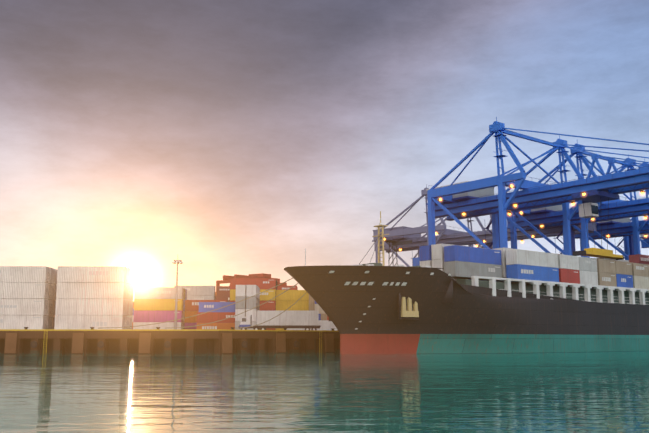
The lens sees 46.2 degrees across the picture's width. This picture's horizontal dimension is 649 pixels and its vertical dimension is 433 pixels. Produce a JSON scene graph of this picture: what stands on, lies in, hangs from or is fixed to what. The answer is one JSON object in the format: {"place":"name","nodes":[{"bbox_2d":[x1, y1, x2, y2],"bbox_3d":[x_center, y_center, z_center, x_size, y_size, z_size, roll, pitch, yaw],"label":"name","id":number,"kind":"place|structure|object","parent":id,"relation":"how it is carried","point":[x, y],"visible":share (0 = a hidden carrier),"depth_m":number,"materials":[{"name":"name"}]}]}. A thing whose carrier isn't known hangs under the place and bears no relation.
{"place":"outdoors","nodes":[
{"label":"outdoors","id":0,"kind":"place"},
{"bbox_2d":[0,327,217,353],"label":"quay face","id":1,"kind":"object","parent":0,"point":[92,340],"depth_m":123.89,"materials":[{"name":"rusted steel sheet piling"},{"name":"concrete"},{"name":"yellow paint"}]},
{"bbox_2d":[206,327,339,353],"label":"quay wall","id":2,"kind":"structure","parent":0,"point":[232,340],"depth_m":131.00,"materials":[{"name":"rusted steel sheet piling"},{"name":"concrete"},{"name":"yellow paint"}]},
{"bbox_2d":[0,351,648,432],"bbox_3d":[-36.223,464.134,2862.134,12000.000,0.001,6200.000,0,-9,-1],"label":"sea water","id":3,"kind":"structure","parent":0,"point":[563,392],"depth_m":33.26,"materials":[{"name":"teal liquid"}]},
{"bbox_2d":[284,211,648,353],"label":"ship","id":4,"kind":"object","parent":3,"relation":"on","point":[374,308],"depth_m":124.91,"materials":[{"name":"black paint"}]},
{"bbox_2d":[106,278,306,327],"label":"mooring lines","id":5,"kind":"object","parent":4,"relation":"attached to","point":[226,306],"depth_m":122.76,"materials":[{"name":"fabric"}]},
{"bbox_2d":[413,243,648,292],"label":"shipping containers","id":6,"kind":"object","parent":4,"relation":"on","point":[457,262],"depth_m":135.22,"materials":[{"name":"metal"}]},
{"bbox_2d":[0,0,648,300],"label":"sky","id":7,"kind":"structure","parent":0,"point":[219,138],"materials":[{"name":"grey"}]},
{"label":"terminal ground","id":8,"kind":"structure","parent":0,"visible":0},
{"bbox_2d":[0,266,58,328],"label":"container stack","id":9,"kind":"object","parent":8,"relation":"on","point":[28,296],"depth_m":137.74,"materials":[{"name":"paint"}]},
{"bbox_2d":[54,266,133,328],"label":"container stack","id":10,"kind":"object","parent":8,"relation":"on","point":[96,297],"depth_m":137.79,"materials":[{"name":"paint"}]},
{"bbox_2d":[131,301,134,328],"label":"stack","id":11,"kind":"object","parent":8,"relation":"on","point":[133,314],"depth_m":326.15,"materials":[{"name":"paint"}]},
{"bbox_2d":[133,287,186,328],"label":"shipping containers","id":12,"kind":"object","parent":8,"relation":"on","point":[153,305],"depth_m":194.12,"materials":[{"name":"metal"}]},
{"bbox_2d":[172,260,182,328],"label":"light mast","id":13,"kind":"object","parent":8,"relation":"on","point":[176,296],"depth_m":164.70,"materials":[{"name":"metal"}]},
{"bbox_2d":[183,300,229,328],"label":"shipping containers","id":14,"kind":"object","parent":8,"relation":"on","point":[191,307],"depth_m":199.01,"materials":[{"name":"metal"}]},
{"bbox_2d":[197,302,234,329],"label":"shipping containers","id":15,"kind":"object","parent":8,"relation":"on","point":[218,315],"depth_m":187.94,"materials":[{"name":"metal"}]},
{"bbox_2d":[174,286,297,300],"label":"shipping containers","id":16,"kind":"object","parent":8,"relation":"on","point":[202,292],"depth_m":230.70,"materials":[{"name":"metal"}]},
{"bbox_2d":[235,285,259,329],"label":"shipping containers","id":17,"kind":"object","parent":8,"relation":"on","point":[243,292],"depth_m":184.66,"materials":[{"name":"metal"}]},
{"bbox_2d":[216,273,286,291],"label":"container stack","id":18,"kind":"object","parent":8,"relation":"on","point":[226,278],"depth_m":293.57,"materials":[{"name":"metal"}]},
{"bbox_2d":[230,278,276,329],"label":"shipping containers","id":19,"kind":"object","parent":8,"relation":"on","point":[263,284],"depth_m":203.12,"materials":[{"name":"metal"}]},
{"bbox_2d":[238,311,320,329],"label":"terminal truck","id":20,"kind":"object","parent":8,"relation":"on","point":[307,320],"depth_m":149.17,"materials":[{"name":"white paint"}]},
{"bbox_2d":[275,290,308,329],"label":"shipping container","id":21,"kind":"object","parent":8,"relation":"on","point":[286,300],"depth_m":204.68,"materials":[{"name":"metal"}]},
{"bbox_2d":[286,320,337,330],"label":"truck","id":22,"kind":"object","parent":8,"relation":"on","point":[326,324],"depth_m":174.01,"materials":[{"name":"paint"}]},
{"bbox_2d":[309,295,328,319],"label":"yard stacks","id":23,"kind":"object","parent":8,"relation":"on","point":[314,305],"depth_m":199.02,"materials":[{"name":"paint"}]},
{"bbox_2d":[372,184,596,266],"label":"gantry crane","id":24,"kind":"object","parent":8,"relation":"on","point":[444,236],"depth_m":266.81,"materials":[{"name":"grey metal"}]},
{"bbox_2d":[426,117,648,259],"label":"gantry crane","id":25,"kind":"object","parent":8,"relation":"on","point":[456,202],"depth_m":184.44,"materials":[{"name":"blue metal"}]},
{"bbox_2d":[506,142,648,257],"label":"gantry crane","id":26,"kind":"object","parent":8,"relation":"on","point":[536,219],"depth_m":214.69,"materials":[{"name":"blue metal"}]},
{"bbox_2d":[575,159,648,259],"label":"gantry crane","id":27,"kind":"object","parent":8,"relation":"on","point":[622,228],"depth_m":243.19,"materials":[{"name":"blue metal"}]},
{"bbox_2d":[640,234,648,247],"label":"sts crane","id":28,"kind":"object","parent":8,"relation":"on","point":[644,238],"depth_m":278.28,"materials":[{"name":"blue metal"}]}
]}

